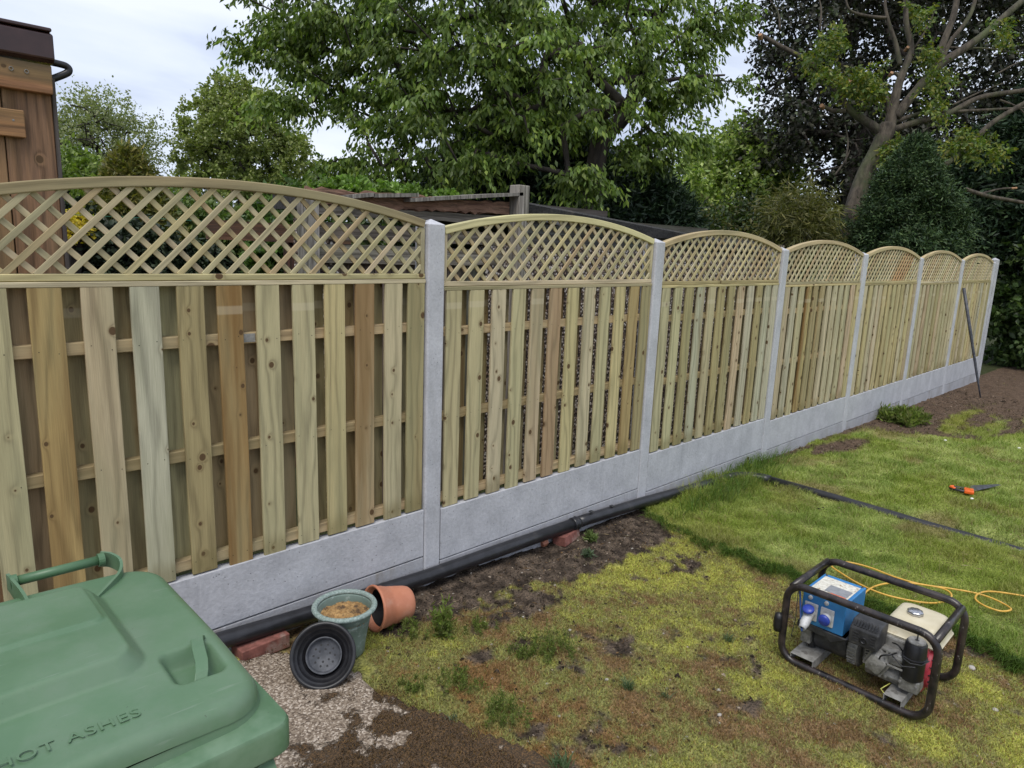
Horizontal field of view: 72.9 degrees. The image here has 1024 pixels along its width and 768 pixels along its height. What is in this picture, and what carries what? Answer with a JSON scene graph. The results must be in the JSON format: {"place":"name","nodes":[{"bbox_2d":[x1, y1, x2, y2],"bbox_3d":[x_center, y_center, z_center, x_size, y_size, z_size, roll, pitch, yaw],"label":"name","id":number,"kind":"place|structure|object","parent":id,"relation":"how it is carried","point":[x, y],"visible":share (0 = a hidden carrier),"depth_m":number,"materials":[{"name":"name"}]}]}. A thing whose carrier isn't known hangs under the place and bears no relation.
{"place":"outdoors","nodes":[
{"label":"outdoors","id":0,"kind":"place"},
{"bbox_2d":[239,652,571,767],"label":"path","id":1,"kind":"structure","parent":0,"point":[316,721],"depth_m":2.48,"materials":[{"name":"beige gravel"}]},
{"bbox_2d":[0,551,288,767],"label":"wheelie bin","id":2,"kind":"object","parent":1,"relation":"on","point":[121,668],"visible":1,"depth_m":1.10,"materials":[{"name":"green plastic"}]},
{"bbox_2d":[289,621,355,689],"bbox_3d":[-0.752,1.073,2.762,0.256,0.231,0.189,-1,12,-14],"label":"plant pot","id":3,"kind":"object","parent":1,"relation":"on","point":[322,655],"visible":1,"depth_m":2.77,"materials":[{"name":"black plastic"}]},
{"bbox_2d":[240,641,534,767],"bbox_3d":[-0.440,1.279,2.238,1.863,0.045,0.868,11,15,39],"label":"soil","id":4,"kind":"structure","parent":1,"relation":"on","point":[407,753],"depth_m":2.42,"materials":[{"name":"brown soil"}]},
{"bbox_2d":[541,738,577,767],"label":"grass tuft","id":5,"kind":"object","parent":1,"relation":"on","point":[559,762],"visible":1,"depth_m":2.37,"materials":[{"name":"green plant"}]},
{"bbox_2d":[0,0,1023,221],"label":"sky","id":6,"kind":"structure","parent":0,"point":[155,50],"materials":[{"name":"white"}]},
{"bbox_2d":[176,267,1023,767],"bbox_3d":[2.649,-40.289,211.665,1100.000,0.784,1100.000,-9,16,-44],"label":"ground","id":7,"kind":"structure","parent":0,"point":[996,385],"depth_m":3.39,"materials":[{"name":"green plant"}]},
{"bbox_2d":[0,18,72,602],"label":"timber shed","id":8,"kind":"structure","parent":7,"relation":"on","point":[29,140],"depth_m":2.55,"materials":[{"name":"brown wood"}]},
{"bbox_2d":[65,207,97,273],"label":"yellow flower shrub","id":9,"kind":"object","parent":7,"relation":"on","point":[78,220],"visible":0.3,"depth_m":5.01,"materials":[{"name":"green plant"}]},
{"bbox_2d":[60,132,104,206],"bbox_3d":[-7.232,-2.522,11.751,2.154,3.497,3.005,-9,16,-44],"label":"laburnum","id":10,"kind":"object","parent":7,"relation":"on","point":[79,162],"visible":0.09,"depth_m":11.65,"materials":[{"name":"green plant"}]},
{"bbox_2d":[56,75,190,175],"bbox_3d":[-17.500,-8.864,30.162,6.249,8.480,6.194,-9,16,-44],"label":"airy tree","id":11,"kind":"object","parent":7,"relation":"on","point":[93,117],"visible":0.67,"depth_m":29.36,"materials":[{"name":"green plant"}]},
{"bbox_2d":[81,138,191,240],"bbox_3d":[-3.473,-0.867,6.408,1.118,2.701,1.131,-9,16,-44],"label":"golden conifer","id":12,"kind":"object","parent":7,"relation":"on","point":[127,159],"visible":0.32,"depth_m":6.08,"materials":[{"name":"green plant"}]},
{"bbox_2d":[65,190,244,273],"bbox_3d":[-3.083,-0.507,5.793,1.812,2.091,1.246,-9,16,-44],"label":"dark shrub","id":13,"kind":"object","parent":7,"relation":"on","point":[96,260],"visible":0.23,"depth_m":5.44,"materials":[{"name":"green plant"}]},
{"bbox_2d":[162,187,255,272],"bbox_3d":[-3.746,-1.286,8.849,2.546,2.478,1.761,-9,16,-44],"label":"garden shrub","id":14,"kind":"object","parent":7,"relation":"on","point":[200,213],"visible":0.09,"depth_m":8.14,"materials":[{"name":"green plant"}]},
{"bbox_2d":[161,65,324,213],"bbox_3d":[-10.177,-7.637,26.051,6.070,8.244,5.861,-9,16,-44],"label":"round tree","id":15,"kind":"object","parent":7,"relation":"on","point":[204,144],"visible":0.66,"depth_m":24.90,"materials":[{"name":"green plant"}]},
{"bbox_2d":[232,630,289,660],"bbox_3d":[-1.068,1.110,2.951,0.100,0.064,0.213,13,15,42],"label":"brick","id":16,"kind":"object","parent":7,"relation":"on","point":[253,648],"visible":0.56,"depth_m":2.91,"materials":[{"name":"red brick"}]},
{"bbox_2d":[206,220,350,466],"bbox_3d":[-2.334,-0.399,5.867,1.103,1.882,1.865,-9,16,-44],"label":"old fence","id":17,"kind":"object","parent":7,"relation":"on","point":[235,227],"visible":0.08,"depth_m":4.92,"materials":[{"name":"brown wood"}]},
{"bbox_2d":[236,170,332,272],"bbox_3d":[-2.361,-0.980,7.381,1.114,2.559,1.524,-2,12,-19],"label":"green shrub","id":18,"kind":"object","parent":7,"relation":"on","point":[259,251],"visible":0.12,"depth_m":6.90,"materials":[{"name":"green plant"}]},
{"bbox_2d":[212,557,422,650],"bbox_3d":[-1.117,1.138,3.031,1.769,0.296,0.050,-9,16,-44],"label":"gravel board","id":19,"kind":"object","parent":7,"relation":"on","point":[401,570],"visible":0.17,"depth_m":3.29,"materials":[{"name":"concrete"}]},
{"bbox_2d":[167,509,423,628],"bbox_3d":[-1.107,0.861,2.976,1.769,0.252,0.050,-9,16,-44],"label":"gravel board","id":20,"kind":"object","parent":19,"relation":"on","point":[222,594],"visible":0.53,"depth_m":3.09,"materials":[{"name":"concrete"}]},
{"bbox_2d":[0,279,425,601],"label":"fence panel","id":21,"kind":"object","parent":20,"relation":"on","point":[146,426],"visible":0.97,"depth_m":2.69,"materials":[{"name":"beige wood"}]},
{"bbox_2d":[0,176,425,281],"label":"trellis","id":22,"kind":"object","parent":21,"relation":"on","point":[61,187],"visible":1,"depth_m":2.57,"materials":[{"name":"beige wood"}]},
{"bbox_2d":[311,589,376,657],"bbox_3d":[-0.711,1.036,2.952,0.271,0.222,0.271,-9,16,-44],"label":"plant pot","id":23,"kind":"object","parent":7,"relation":"on","point":[368,600],"visible":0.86,"depth_m":2.93,"materials":[{"name":"green plastic"}]},
{"bbox_2d":[321,601,368,628],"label":"sand","id":24,"kind":"structure","parent":23,"relation":"in","point":[346,609],"depth_m":2.95,"materials":[{"name":"beige sand"}]},
{"bbox_2d":[386,615,429,641],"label":"weed","id":25,"kind":"object","parent":7,"relation":"on","point":[406,625],"visible":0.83,"depth_m":3.12,"materials":[{"name":"green plant"}]},
{"bbox_2d":[396,672,428,693],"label":"weed","id":26,"kind":"object","parent":7,"relation":"on","point":[409,686],"visible":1,"depth_m":2.75,"materials":[{"name":"green plant"}]},
{"bbox_2d":[415,219,444,585],"bbox_3d":[-0.437,0.434,3.575,0.105,2.503,0.105,-9,16,-44],"label":"concrete post","id":27,"kind":"object","parent":7,"relation":"on","point":[433,339],"visible":0.55,"depth_m":3.45,"materials":[{"name":"grey concrete"}]},
{"bbox_2d":[426,593,458,639],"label":"weed","id":28,"kind":"object","parent":7,"relation":"on","point":[442,622],"visible":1,"depth_m":3.11,"materials":[{"name":"green plant"}]},
{"bbox_2d":[436,662,489,695],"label":"weed","id":29,"kind":"object","parent":7,"relation":"on","point":[462,673],"visible":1,"depth_m":2.77,"materials":[{"name":"green plant"}]},
{"bbox_2d":[463,613,498,636],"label":"weed","id":30,"kind":"object","parent":7,"relation":"on","point":[478,625],"visible":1,"depth_m":3.21,"materials":[{"name":"green plant"}]},
{"bbox_2d":[206,0,767,218],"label":"cherry tree","id":31,"kind":"object","parent":7,"relation":"on","point":[607,116],"visible":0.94,"depth_m":7.91,"materials":[{"name":"green plant"}]},
{"bbox_2d":[480,681,533,727],"bbox_3d":[-0.020,1.206,2.559,0.194,0.116,0.168,9,13,32],"label":"weed","id":32,"kind":"object","parent":7,"relation":"on","point":[501,699],"visible":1,"depth_m":2.58,"materials":[{"name":"green plant"}]},
{"bbox_2d":[505,640,535,661],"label":"weed","id":33,"kind":"object","parent":7,"relation":"on","point":[520,651],"visible":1,"depth_m":3.01,"materials":[{"name":"green plant"}]},
{"bbox_2d":[397,66,653,248],"bbox_3d":[0.181,-2.434,10.356,3.971,4.500,3.911,-9,16,-44],"label":"leylandii","id":34,"kind":"object","parent":7,"relation":"on","point":[611,204],"visible":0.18,"depth_m":9.14,"materials":[{"name":"green plant"}]},
{"bbox_2d":[272,185,791,503],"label":"outbuilding","id":35,"kind":"structure","parent":7,"relation":"on","point":[446,210],"depth_m":5.10,"materials":[{"name":"brown wood"}]},
{"bbox_2d":[82,215,201,221],"bbox_3d":[-2.421,-1.200,5.086,0.026,0.011,1.677,10,14,34],"label":"washing line","id":36,"kind":"object","parent":35,"relation":"attached to","point":[138,217],"visible":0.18,"depth_m":4.82,"materials":[{"name":"green metal"}]},
{"bbox_2d":[302,173,465,199],"bbox_3d":[-0.828,-1.265,4.691,1.258,0.270,0.533,-9,16,-44],"label":"ivy","id":37,"kind":"object","parent":35,"relation":"on","point":[359,183],"visible":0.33,"depth_m":4.45,"materials":[{"name":"green plant"}]},
{"bbox_2d":[439,489,636,576],"bbox_3d":[0.230,0.982,4.334,1.769,0.296,0.050,-9,16,-44],"label":"gravel board","id":38,"kind":"object","parent":7,"relation":"on","point":[625,497],"visible":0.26,"depth_m":4.28,"materials":[{"name":"concrete"}]},
{"bbox_2d":[439,449,639,558],"bbox_3d":[0.240,0.691,4.277,1.769,0.283,0.050,-9,16,-44],"label":"gravel board","id":39,"kind":"object","parent":38,"relation":"on","point":[481,518],"visible":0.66,"depth_m":4.13,"materials":[{"name":"concrete"}]},
{"bbox_2d":[440,283,651,506],"bbox_3d":[0.272,-0.018,4.162,1.812,1.152,0.068,-9,16,-44],"label":"fence panel","id":40,"kind":"object","parent":39,"relation":"on","point":[476,329],"visible":0.97,"depth_m":3.99,"materials":[{"name":"beige wood"}]},
{"bbox_2d":[444,214,654,285],"bbox_3d":[0.290,-0.772,3.990,1.768,0.392,0.044,-9,16,-44],"label":"trellis","id":41,"kind":"object","parent":40,"relation":"on","point":[458,228],"visible":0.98,"depth_m":3.87,"materials":[{"name":"beige wood"}]},
{"bbox_2d":[540,540,548,546],"bbox_3d":[0.202,0.968,4.258,0.072,0.052,0.054,-9,16,-44],"label":"pot shard","id":42,"kind":"object","parent":7,"relation":"on","point":[544,543],"visible":0.59,"depth_m":4.24,"materials":[{"name":"ceramic"}]},
{"bbox_2d":[513,619,577,664],"bbox_3d":[0.165,1.140,3.068,0.224,0.118,0.278,-9,16,-44],"label":"weed","id":43,"kind":"object","parent":7,"relation":"on","point":[547,655],"visible":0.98,"depth_m":3.05,"materials":[{"name":"green plant"}]},
{"bbox_2d":[219,199,892,279],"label":"woodland","id":44,"kind":"object","parent":7,"relation":"on","point":[367,222],"visible":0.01,"depth_m":32.86,"materials":[{"name":"green plant"}]},
{"bbox_2d":[553,529,579,546],"bbox_3d":[0.340,0.954,4.337,0.097,0.073,0.190,10,13,33],"label":"brick","id":45,"kind":"object","parent":7,"relation":"on","point":[566,539],"visible":0.76,"depth_m":4.27,"materials":[{"name":"red brick"}]},
{"bbox_2d":[581,547,596,558],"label":"weed","id":46,"kind":"object","parent":7,"relation":"on","point":[587,552],"visible":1,"depth_m":4.13,"materials":[{"name":"green plant"}]},
{"bbox_2d":[582,529,598,543],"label":"weed","id":47,"kind":"object","parent":7,"relation":"on","point":[590,536],"visible":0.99,"depth_m":4.31,"materials":[{"name":"green plant"}]},
{"bbox_2d":[215,472,1023,647],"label":"drain pipe","id":48,"kind":"object","parent":7,"relation":"on","point":[245,633],"visible":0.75,"depth_m":3.97,"materials":[{"name":"black plastic"}]},
{"bbox_2d":[629,238,664,509],"bbox_3d":[0.910,0.254,4.875,0.105,2.503,0.105,-9,16,-44],"label":"concrete post","id":49,"kind":"object","parent":7,"relation":"on","point":[656,286],"visible":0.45,"depth_m":4.75,"materials":[{"name":"grey concrete"}]},
{"bbox_2d":[290,390,1023,767],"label":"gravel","id":50,"kind":"structure","parent":7,"relation":"on","point":[654,574],"depth_m":3.60,"materials":[{"name":"gravel"}]},
{"bbox_2d":[610,143,713,251],"bbox_3d":[1.743,-1.980,10.830,2.842,3.541,2.720,-3,13,-25],"label":"leylandii","id":51,"kind":"object","parent":7,"relation":"on","point":[666,201],"visible":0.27,"depth_m":9.99,"materials":[{"name":"green plant"}]},
{"bbox_2d":[362,514,1023,767],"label":"moss","id":52,"kind":"object","parent":7,"relation":"on","point":[616,575],"visible":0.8,"depth_m":2.91,"materials":[{"name":"green moss"}]},
{"bbox_2d":[365,585,415,632],"bbox_3d":[-0.565,1.005,3.190,0.211,0.207,0.208,-9,16,-44],"label":"plant pot","id":53,"kind":"object","parent":52,"relation":"on","point":[396,604],"visible":0.87,"depth_m":3.15,"materials":[{"name":"ceramic"}]},
{"bbox_2d":[444,713,459,723],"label":"grass tuft","id":54,"kind":"object","parent":52,"relation":"on","point":[454,716],"visible":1,"depth_m":2.57,"materials":[{"name":"green plant"}]},
{"bbox_2d":[615,668,636,690],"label":"grass tuft","id":55,"kind":"object","parent":52,"relation":"on","point":[628,686],"visible":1,"depth_m":2.84,"materials":[{"name":"green plant"}]},
{"bbox_2d":[659,691,677,700],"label":"grass tuft","id":56,"kind":"object","parent":52,"relation":"on","point":[663,694],"visible":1,"depth_m":2.80,"materials":[{"name":"green plant"}]},
{"bbox_2d":[773,558,968,719],"bbox_3d":[1.545,1.084,3.030,0.450,0.394,0.656,-9,16,-44],"label":"generator","id":57,"kind":"object","parent":52,"relation":"on","point":[900,647],"visible":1,"depth_m":2.93,"materials":[{"name":"black paint"}]},
{"bbox_2d":[381,451,1023,767],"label":"leaf litter","id":58,"kind":"object","parent":7,"relation":"on","point":[729,634],"visible":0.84,"depth_m":3.39,"materials":[{"name":"brown plant"}]},
{"bbox_2d":[645,449,760,495],"bbox_3d":[1.576,0.824,5.638,1.769,0.296,0.050,-9,16,-44],"label":"gravel board","id":59,"kind":"object","parent":7,"relation":"on","point":[676,483],"visible":0.24,"depth_m":5.52,"materials":[{"name":"concrete"}]},
{"bbox_2d":[646,418,764,490],"bbox_3d":[1.585,0.536,5.582,1.769,0.278,0.050,-9,16,-44],"label":"gravel board","id":60,"kind":"object","parent":59,"relation":"on","point":[671,463],"visible":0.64,"depth_m":5.46,"materials":[{"name":"concrete"}]},
{"bbox_2d":[649,283,778,451],"bbox_3d":[1.619,-0.190,5.464,1.814,1.192,0.069,-9,16,-44],"label":"fence panel","id":61,"kind":"object","parent":60,"relation":"on","point":[753,311],"visible":0.97,"depth_m":5.37,"materials":[{"name":"beige wood"}]},
{"bbox_2d":[662,230,781,284],"bbox_3d":[1.638,-0.966,5.286,1.768,0.398,0.044,-9,16,-44],"label":"trellis","id":62,"kind":"object","parent":61,"relation":"on","point":[776,250],"visible":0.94,"depth_m":5.21,"materials":[{"name":"beige wood"}]},
{"bbox_2d":[719,631,737,642],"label":"grass tuft","id":63,"kind":"object","parent":7,"relation":"on","point":[725,637],"visible":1,"depth_m":3.25,"materials":[{"name":"green plant"}]},
{"bbox_2d":[670,100,817,232],"bbox_3d":[5.392,-4.312,17.775,5.127,5.919,4.036,-9,16,-44],"label":"light tree","id":64,"kind":"object","parent":7,"relation":"on","point":[711,178],"visible":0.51,"depth_m":17.05,"materials":[{"name":"green plant"}]},
{"bbox_2d":[697,187,842,280],"bbox_3d":[4.245,-2.077,13.133,4.174,3.162,2.916,2,11,-1],"label":"mixed shrub","id":65,"kind":"object","parent":7,"relation":"on","point":[743,218],"visible":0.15,"depth_m":12.47,"materials":[{"name":"green plant"}]},
{"bbox_2d":[757,247,788,459],"bbox_3d":[2.257,0.057,6.171,0.105,2.503,0.105,-9,16,-44],"label":"concrete post","id":66,"kind":"object","parent":7,"relation":"on","point":[778,320],"visible":0.41,"depth_m":6.04,"materials":[{"name":"grey concrete"}]},
{"bbox_2d":[747,170,858,281],"bbox_3d":[4.721,-1.877,11.659,1.750,3.367,1.892,5,12,14],"label":"bush","id":67,"kind":"object","parent":7,"relation":"on","point":[792,222],"visible":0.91,"depth_m":11.23,"materials":[{"name":"green plant"}]},
{"bbox_2d":[766,421,842,458],"bbox_3d":[2.922,0.646,6.939,1.769,0.296,0.050,-9,16,-44],"label":"gravel board","id":68,"kind":"object","parent":7,"relation":"on","point":[803,441],"visible":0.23,"depth_m":6.88,"materials":[{"name":"concrete"}]},
{"bbox_2d":[767,397,845,448],"bbox_3d":[2.932,0.363,6.883,1.769,0.268,0.050,-9,16,-44],"label":"gravel board","id":69,"kind":"object","parent":68,"relation":"on","point":[792,426],"visible":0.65,"depth_m":6.78,"materials":[{"name":"concrete"}]},
{"bbox_2d":[770,283,860,419],"bbox_3d":[2.966,-0.368,6.764,1.815,1.212,0.069,-9,16,-44],"label":"fence panel","id":70,"kind":"object","parent":69,"relation":"on","point":[815,341],"visible":0.98,"depth_m":6.67,"materials":[{"name":"beige wood"}]},
{"bbox_2d":[786,240,863,284],"bbox_3d":[2.985,-1.158,6.584,1.768,0.406,0.044,-9,16,-44],"label":"trellis","id":71,"kind":"object","parent":70,"relation":"on","point":[817,243],"visible":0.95,"depth_m":6.52,"materials":[{"name":"beige wood"}]},
{"bbox_2d":[841,252,868,431],"bbox_3d":[3.605,-0.146,7.466,0.105,2.503,0.105,-9,16,-44],"label":"concrete post","id":72,"kind":"object","parent":7,"relation":"on","point":[858,314],"visible":0.32,"depth_m":7.34,"materials":[{"name":"grey concrete"}]},
{"bbox_2d":[717,0,1023,218],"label":"copper beech","id":73,"kind":"object","parent":7,"relation":"on","point":[803,116],"visible":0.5,"depth_m":16.72,"materials":[{"name":"black plant"}]},
{"bbox_2d":[845,401,899,429],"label":"gravel board","id":74,"kind":"object","parent":7,"relation":"on","point":[864,418],"visible":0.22,"depth_m":7.97,"materials":[{"name":"concrete"}]},
{"bbox_2d":[847,380,902,420],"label":"gravel board","id":75,"kind":"object","parent":74,"relation":"on","point":[864,402],"visible":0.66,"depth_m":8.08,"materials":[{"name":"concrete"}]},
{"bbox_2d":[850,282,916,395],"bbox_3d":[4.312,-0.560,8.060,1.812,1.217,0.069,-9,16,-44],"label":"fence panel","id":76,"kind":"object","parent":75,"relation":"on","point":[884,331],"visible":0.92,"depth_m":7.98,"materials":[{"name":"beige wood"}]},
{"bbox_2d":[865,246,920,283],"bbox_3d":[4.332,-1.355,7.880,1.768,0.410,0.044,-9,16,-44],"label":"trellis","id":77,"kind":"object","parent":76,"relation":"on","point":[904,252],"visible":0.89,"depth_m":7.83,"materials":[{"name":"beige wood"}]},
{"bbox_2d":[758,0,1023,280],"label":"lopped tree","id":78,"kind":"object","parent":7,"relation":"on","point":[887,128],"visible":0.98,"depth_m":11.92,"materials":[{"name":"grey plant"}]},
{"bbox_2d":[876,401,932,427],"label":"weed","id":79,"kind":"object","parent":7,"relation":"on","point":[908,416],"visible":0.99,"depth_m":8.06,"materials":[{"name":"green plant"}]},
{"bbox_2d":[900,258,923,404],"bbox_3d":[4.952,-0.340,8.763,0.105,2.503,0.105,-9,16,-44],"label":"concrete post","id":80,"kind":"object","parent":7,"relation":"on","point":[920,270],"visible":0.29,"depth_m":8.63,"materials":[{"name":"grey concrete"}]},
{"bbox_2d":[837,129,989,278],"bbox_3d":[6.377,-2.099,11.293,2.138,3.940,2.301,-9,16,-44],"label":"cypress","id":81,"kind":"object","parent":7,"relation":"on","point":[915,204],"visible":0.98,"depth_m":10.75,"materials":[{"name":"green plant"}]},
{"bbox_2d":[902,386,942,406],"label":"gravel board","id":82,"kind":"object","parent":7,"relation":"on","point":[925,396],"visible":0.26,"depth_m":9.51,"materials":[{"name":"concrete"}]},
{"bbox_2d":[903,366,945,399],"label":"gravel board","id":83,"kind":"object","parent":82,"relation":"on","point":[923,383],"visible":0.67,"depth_m":9.40,"materials":[{"name":"concrete"}]},
{"bbox_2d":[906,282,958,378],"bbox_3d":[5.660,-0.756,9.357,1.812,1.207,0.069,-9,16,-44],"label":"fence panel","id":84,"kind":"object","parent":83,"relation":"on","point":[933,325],"visible":0.94,"depth_m":9.28,"materials":[{"name":"beige wood"}]},
{"bbox_2d":[921,251,961,283],"bbox_3d":[5.680,-1.551,9.176,1.768,0.420,0.044,-9,16,-44],"label":"trellis","id":85,"kind":"object","parent":84,"relation":"on","point":[951,257],"visible":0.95,"depth_m":9.15,"materials":[{"name":"beige wood"}]},
{"bbox_2d":[831,561,1023,611],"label":"cable","id":86,"kind":"object","parent":7,"relation":"on","point":[939,587],"visible":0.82,"depth_m":3.75,"materials":[{"name":"yellow plastic"}]},
{"bbox_2d":[862,120,1023,279],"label":"leylandii","id":87,"kind":"object","parent":7,"relation":"on","point":[982,212],"visible":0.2,"depth_m":13.32,"materials":[{"name":"green plant"}]},
{"bbox_2d":[941,259,964,393],"bbox_3d":[6.300,-0.548,10.057,0.105,2.503,0.105,-9,16,-44],"label":"concrete post","id":88,"kind":"object","parent":7,"relation":"on","point":[955,309],"visible":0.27,"depth_m":9.93,"materials":[{"name":"grey concrete"}]},
{"bbox_2d":[944,374,974,392],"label":"gravel board","id":89,"kind":"object","parent":7,"relation":"on","point":[964,381],"visible":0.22,"depth_m":10.76,"materials":[{"name":"concrete"}]},
{"bbox_2d":[945,356,978,384],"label":"gravel board","id":90,"kind":"object","parent":89,"relation":"on","point":[959,370],"visible":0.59,"depth_m":10.66,"materials":[{"name":"concrete"}]},
{"bbox_2d":[948,281,990,365],"bbox_3d":[7.007,-0.958,10.652,1.812,1.212,0.069,-9,16,-44],"label":"fence panel","id":91,"kind":"object","parent":90,"relation":"on","point":[977,293],"visible":0.89,"depth_m":10.58,"materials":[{"name":"beige wood"}]},
{"bbox_2d":[962,254,993,281],"bbox_3d":[7.027,-1.755,10.471,1.768,0.420,0.044,-9,16,-44],"label":"trellis","id":92,"kind":"object","parent":91,"relation":"on","point":[986,266],"visible":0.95,"depth_m":10.45,"materials":[{"name":"beige wood"}]},
{"bbox_2d":[962,288,980,397],"bbox_3d":[6.633,-0.572,9.999,0.461,1.598,0.042,9,13,30],"label":"digging bar","id":93,"kind":"object","parent":7,"relation":"on","point":[970,329],"visible":0.9,"depth_m":9.98,"materials":[{"name":"grey metal"}]},
{"bbox_2d":[949,484,999,494],"bbox_3d":[3.760,0.832,5.552,0.537,0.032,0.170,-2,12,-18],"label":"hand saw","id":94,"kind":"object","parent":7,"relation":"on","point":[968,490],"visible":1,"depth_m":5.53,"materials":[{"name":"metal"}]},
{"bbox_2d":[940,78,1023,278],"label":"leylandii","id":95,"kind":"object","parent":7,"relation":"on","point":[1010,127],"visible":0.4,"depth_m":13.29,"materials":[{"name":"green plant"}]},
{"bbox_2d":[978,258,999,376],"bbox_3d":[7.748,-0.820,11.425,0.115,2.484,0.110,-9,16,-44],"label":"concrete post","id":96,"kind":"object","parent":7,"relation":"on","point":[996,260],"visible":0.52,"depth_m":11.30,"materials":[{"name":"grey concrete"}]},
{"bbox_2d":[983,221,1023,369],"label":"laurel","id":97,"kind":"object","parent":7,"relation":"on","point":[1006,328],"visible":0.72,"depth_m":13.18,"materials":[{"name":"green plant"}]},
{"bbox_2d":[642,377,1023,674],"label":"grass","id":98,"kind":"structure","parent":0,"point":[746,482],"depth_m":4.84,"materials":[{"name":"green plant"}]}
]}

